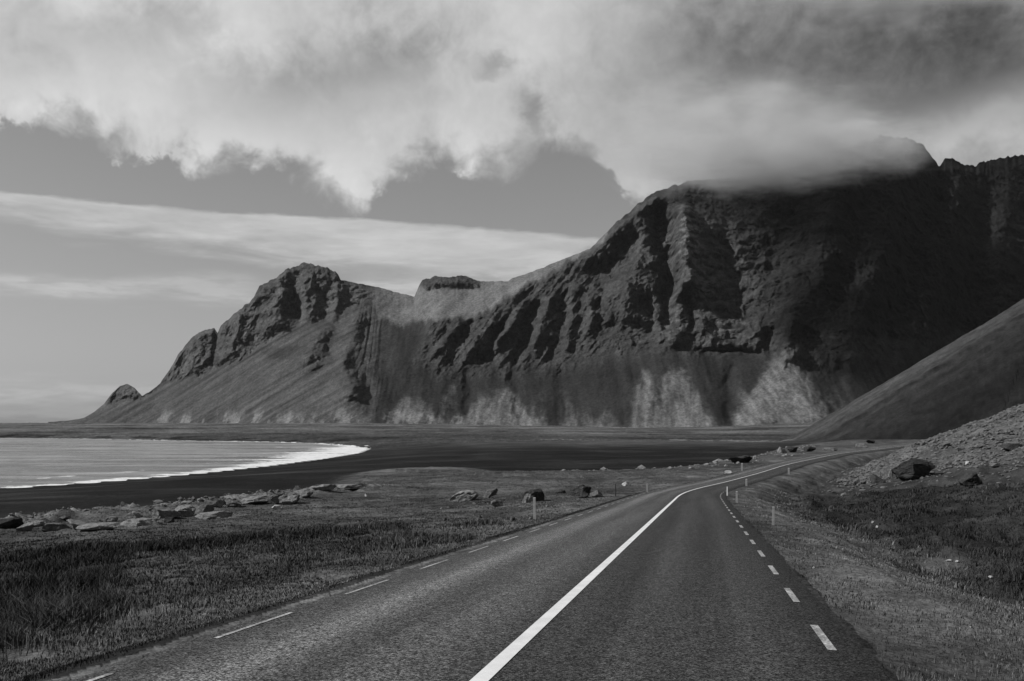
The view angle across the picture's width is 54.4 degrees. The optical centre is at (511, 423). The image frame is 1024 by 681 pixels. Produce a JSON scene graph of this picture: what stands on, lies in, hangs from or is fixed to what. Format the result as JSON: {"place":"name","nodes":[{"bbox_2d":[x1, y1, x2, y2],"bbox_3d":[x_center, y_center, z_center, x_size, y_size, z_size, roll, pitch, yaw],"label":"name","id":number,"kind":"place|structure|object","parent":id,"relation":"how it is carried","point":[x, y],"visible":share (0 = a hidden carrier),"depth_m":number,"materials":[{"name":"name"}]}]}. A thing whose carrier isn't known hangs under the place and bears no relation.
{"place":"outdoors","nodes":[
{"label":"outdoors","id":0,"kind":"place"},
{"bbox_2d":[0,438,370,487],"bbox_3d":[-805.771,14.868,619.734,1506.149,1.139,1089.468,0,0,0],"label":"sea","id":1,"kind":"structure","parent":0,"point":[27,462],"depth_m":437.69,"materials":[{"name":"liquid"}]},
{"bbox_2d":[72,444,908,680],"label":"road","id":2,"kind":"structure","parent":0,"point":[697,581],"depth_m":11.19,"materials":[{"name":"grey asphalt"}]},
{"bbox_2d":[0,299,1023,680],"bbox_3d":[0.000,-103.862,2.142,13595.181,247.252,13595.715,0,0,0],"label":"ground","id":3,"kind":"structure","parent":0,"point":[972,375],"depth_m":139.83,"materials":[{"name":"grey plant"}]},
{"bbox_2d":[0,517,23,528],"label":"coast rock","id":4,"kind":"object","parent":3,"relation":"on","point":[7,523],"visible":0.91,"depth_m":66.12,"materials":[{"name":"black stone"}]},
{"bbox_2d":[16,521,33,531],"bbox_3d":[-31.547,6.732,64.530,1.056,0.822,0.664,0,0,-19],"label":"coast rock","id":5,"kind":"object","parent":3,"relation":"on","point":[28,526],"visible":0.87,"depth_m":64.37,"materials":[{"name":"grey stone"}]},
{"bbox_2d":[32,520,44,526],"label":"coast rock","id":6,"kind":"object","parent":3,"relation":"on","point":[37,523],"visible":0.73,"depth_m":68.65,"materials":[{"name":"grey stone"}]},
{"bbox_2d":[41,523,70,531],"bbox_3d":[-27.554,6.287,60.210,1.740,0.576,0.897,0,0,-18],"label":"coast rock","id":7,"kind":"object","parent":3,"relation":"on","point":[48,527],"visible":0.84,"depth_m":59.81,"materials":[{"name":"grey stone"}]},
{"bbox_2d":[66,519,86,529],"bbox_3d":[-25.703,6.010,59.124,1.270,0.721,1.063,0,0,-39],"label":"coast rock","id":8,"kind":"object","parent":3,"relation":"on","point":[73,523],"visible":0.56,"depth_m":58.84,"materials":[{"name":"grey stone"}]},
{"bbox_2d":[76,522,121,530],"bbox_3d":[-24.125,6.089,58.360,2.380,0.469,1.732,0,0,-43],"label":"coast rock","id":9,"kind":"object","parent":3,"relation":"on","point":[99,526],"visible":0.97,"depth_m":57.92,"materials":[{"name":"grey stone"}]},
{"bbox_2d":[105,516,117,521],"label":"coast rock","id":10,"kind":"object","parent":3,"relation":"on","point":[111,519],"visible":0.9,"depth_m":68.21,"materials":[{"name":"grey stone"}]},
{"bbox_2d":[125,511,142,518],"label":"coast rock","id":11,"kind":"object","parent":3,"relation":"on","point":[133,515],"visible":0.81,"depth_m":74.79,"materials":[{"name":"grey stone"}]},
{"bbox_2d":[119,518,163,526],"bbox_3d":[-22.986,6.134,61.939,2.258,0.494,1.922,0,0,29],"label":"coast rock","id":12,"kind":"object","parent":3,"relation":"on","point":[140,522],"visible":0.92,"depth_m":61.36,"materials":[{"name":"grey stone"}]},
{"bbox_2d":[149,507,182,517],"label":"coast rock","id":13,"kind":"object","parent":3,"relation":"on","point":[159,512],"visible":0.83,"depth_m":67.05,"materials":[{"name":"grey stone"}]},
{"bbox_2d":[163,517,173,522],"bbox_3d":[-22.018,6.183,63.829,0.733,0.415,0.583,0,0,0],"label":"coast rock","id":14,"kind":"object","parent":3,"relation":"on","point":[168,520],"visible":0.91,"depth_m":63.70,"materials":[{"name":"grey stone"}]},
{"bbox_2d":[1,482,366,520],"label":"beach rubble","id":15,"kind":"object","parent":3,"relation":"on","point":[147,506],"visible":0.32,"depth_m":94.08,"materials":[{"name":"grey stone"}]},
{"bbox_2d":[174,504,195,516],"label":"coast rock","id":16,"kind":"object","parent":3,"relation":"on","point":[185,510],"visible":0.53,"depth_m":68.95,"materials":[{"name":"grey stone"}]},
{"bbox_2d":[195,504,213,514],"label":"coast rock","id":17,"kind":"object","parent":3,"relation":"on","point":[204,508],"visible":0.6,"depth_m":72.47,"materials":[{"name":"grey stone"}]},
{"bbox_2d":[195,511,232,518],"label":"coast rock","id":18,"kind":"object","parent":3,"relation":"on","point":[214,515],"visible":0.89,"depth_m":68.11,"materials":[{"name":"grey stone"}]},
{"bbox_2d":[212,500,224,506],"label":"coast rock","id":19,"kind":"object","parent":3,"relation":"on","point":[219,503],"visible":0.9,"depth_m":88.64,"materials":[{"name":"grey stone"}]},
{"bbox_2d":[224,499,242,506],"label":"coast rock","id":20,"kind":"object","parent":3,"relation":"on","point":[232,503],"visible":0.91,"depth_m":88.91,"materials":[{"name":"grey stone"}]},
{"bbox_2d":[240,495,269,504],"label":"coast rock","id":21,"kind":"object","parent":3,"relation":"on","point":[261,499],"visible":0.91,"depth_m":90.85,"materials":[{"name":"grey stone"}]},
{"bbox_2d":[272,505,281,508],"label":"coast rock","id":22,"kind":"object","parent":3,"relation":"on","point":[276,506],"visible":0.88,"depth_m":86.37,"materials":[{"name":"stone"}]},
{"bbox_2d":[270,492,299,504],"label":"coast rock","id":23,"kind":"object","parent":3,"relation":"on","point":[285,498],"visible":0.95,"depth_m":90.53,"materials":[{"name":"grey stone"}]},
{"bbox_2d":[295,489,312,497],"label":"coast rock","id":24,"kind":"object","parent":3,"relation":"on","point":[303,493],"visible":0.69,"depth_m":103.13,"materials":[{"name":"grey stone"}]},
{"bbox_2d":[311,484,336,490],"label":"coast rock","id":25,"kind":"object","parent":3,"relation":"on","point":[325,487],"visible":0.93,"depth_m":110.57,"materials":[{"name":"grey stone"}]},
{"bbox_2d":[335,484,361,488],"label":"coast rock","id":26,"kind":"object","parent":3,"relation":"on","point":[349,486],"visible":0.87,"depth_m":117.59,"materials":[{"name":"grey stone"}]},
{"bbox_2d":[0,463,769,680],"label":"meadow grass","id":27,"kind":"structure","parent":3,"relation":"on","point":[28,616],"depth_m":25.63,"materials":[{"name":"plant"}]},
{"bbox_2d":[449,490,478,500],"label":"meadow rock","id":28,"kind":"object","parent":3,"relation":"on","point":[467,495],"visible":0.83,"depth_m":91.92,"materials":[{"name":"grey stone"}]},
{"bbox_2d":[483,488,497,497],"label":"meadow rock","id":29,"kind":"object","parent":3,"relation":"on","point":[489,493],"visible":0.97,"depth_m":94.18,"materials":[{"name":"grey stone"}]},
{"bbox_2d":[491,499,503,506],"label":"meadow rock","id":30,"kind":"object","parent":3,"relation":"on","point":[497,503],"visible":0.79,"depth_m":73.22,"materials":[{"name":"grey stone"}]},
{"bbox_2d":[412,495,614,543],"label":"verge stones","id":31,"kind":"object","parent":3,"relation":"on","point":[513,499],"visible":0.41,"depth_m":72.32,"materials":[{"name":"grey stone"}]},
{"bbox_2d":[522,493,531,502],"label":"meadow rock","id":32,"kind":"object","parent":3,"relation":"on","point":[527,498],"visible":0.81,"depth_m":77.08,"materials":[{"name":"grey stone"}]},
{"bbox_2d":[524,488,544,500],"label":"meadow rock","id":33,"kind":"object","parent":3,"relation":"on","point":[538,493],"visible":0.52,"depth_m":81.13,"materials":[{"name":"grey stone"}]},
{"bbox_2d":[533,497,535,518],"bbox_3d":[1.015,3.925,44.629,0.129,1.244,0.058,-1,0,11],"label":"marker post","id":34,"kind":"object","parent":3,"relation":"on","point":[534,507],"visible":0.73,"depth_m":44.60,"materials":[{"name":"plastic"}]},
{"bbox_2d":[554,489,565,492],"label":"meadow rock","id":35,"kind":"object","parent":3,"relation":"on","point":[560,491],"visible":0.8,"depth_m":102.84,"materials":[{"name":"grey stone"}]},
{"bbox_2d":[567,485,591,495],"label":"meadow rock","id":36,"kind":"object","parent":3,"relation":"on","point":[578,490],"visible":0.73,"depth_m":87.49,"materials":[{"name":"grey stone"}]},
{"bbox_2d":[579,492,588,497],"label":"meadow rock","id":37,"kind":"object","parent":3,"relation":"on","point":[584,495],"visible":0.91,"depth_m":81.82,"materials":[{"name":"grey stone"}]},
{"bbox_2d":[590,490,602,497],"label":"meadow rock","id":38,"kind":"object","parent":3,"relation":"on","point":[596,493],"visible":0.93,"depth_m":81.03,"materials":[{"name":"grey stone"}]},
{"bbox_2d":[561,445,815,470],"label":"shelf stones","id":39,"kind":"object","parent":3,"relation":"on","point":[714,462],"visible":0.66,"depth_m":191.00,"materials":[{"name":"grey stone"}]},
{"bbox_2d":[728,455,751,462],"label":"roadside rock","id":40,"kind":"object","parent":3,"relation":"on","point":[744,459],"visible":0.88,"depth_m":190.83,"materials":[{"name":"black stone"}]},
{"bbox_2d":[772,507,774,524],"bbox_3d":[8.777,3.219,33.429,0.086,0.872,0.039,1,0,11],"label":"marker post","id":41,"kind":"object","parent":3,"relation":"on","point":[773,515],"visible":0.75,"depth_m":33.41,"materials":[{"name":"plastic"}]},
{"bbox_2d":[777,447,786,452],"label":"roadside rock","id":42,"kind":"object","parent":3,"relation":"on","point":[781,450],"visible":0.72,"depth_m":249.32,"materials":[{"name":"grey stone"}]},
{"bbox_2d":[786,446,797,452],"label":"roadside rock","id":43,"kind":"object","parent":3,"relation":"on","point":[791,449],"visible":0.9,"depth_m":254.00,"materials":[{"name":"grey stone"}]},
{"bbox_2d":[803,446,815,451],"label":"roadside rock","id":44,"kind":"object","parent":3,"relation":"on","point":[808,448],"visible":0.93,"depth_m":258.06,"materials":[{"name":"grey stone"}]},
{"bbox_2d":[824,447,837,450],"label":"roadside rock","id":45,"kind":"object","parent":3,"relation":"on","point":[831,449],"visible":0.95,"depth_m":264.74,"materials":[{"name":"grey stone"}]},
{"bbox_2d":[855,443,866,447],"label":"roadside rock","id":46,"kind":"object","parent":3,"relation":"on","point":[860,445],"visible":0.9,"depth_m":295.99,"materials":[{"name":"grey stone"}]},
{"bbox_2d":[866,439,874,442],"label":"roadside rock","id":47,"kind":"object","parent":3,"relation":"on","point":[870,441],"visible":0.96,"depth_m":346.35,"materials":[{"name":"black stone"}]},
{"bbox_2d":[728,481,1023,680],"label":"bank grass","id":48,"kind":"structure","parent":3,"relation":"on","point":[987,551],"depth_m":28.22,"materials":[{"name":"grey plant"}]},
{"bbox_2d":[870,474,885,483],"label":"boulder","id":49,"kind":"object","parent":3,"relation":"on","point":[875,479],"visible":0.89,"depth_m":116.70,"materials":[{"name":"grey stone"}]},
{"bbox_2d":[888,469,896,479],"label":"boulder","id":50,"kind":"object","parent":3,"relation":"on","point":[892,476],"visible":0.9,"depth_m":117.78,"materials":[{"name":"grey stone"}]},
{"bbox_2d":[891,458,935,480],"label":"boulder","id":51,"kind":"object","parent":3,"relation":"on","point":[912,469],"visible":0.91,"depth_m":115.71,"materials":[{"name":"grey stone"}]},
{"bbox_2d":[822,404,1023,495],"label":"gravel stones","id":52,"kind":"object","parent":3,"relation":"on","point":[868,470],"visible":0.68,"depth_m":137.68,"materials":[{"name":"grey gravel"}]},
{"bbox_2d":[958,471,983,485],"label":"boulder","id":53,"kind":"object","parent":3,"relation":"on","point":[971,478],"visible":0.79,"depth_m":92.43,"materials":[{"name":"grey stone"}]},
{"bbox_2d":[1001,443,1022,449],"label":"boulder","id":54,"kind":"object","parent":3,"relation":"on","point":[1009,446],"visible":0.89,"depth_m":125.72,"materials":[{"name":"grey stone"}]},
{"bbox_2d":[0,0,1023,422],"label":"sky","id":55,"kind":"structure","parent":0,"point":[163,162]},
{"bbox_2d":[48,135,1023,427],"bbox_3d":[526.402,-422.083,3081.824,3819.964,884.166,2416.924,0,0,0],"label":"mountain","id":56,"kind":"structure","parent":0,"point":[820,287],"depth_m":2436.24,"materials":[{"name":"grey stone"}]}
]}

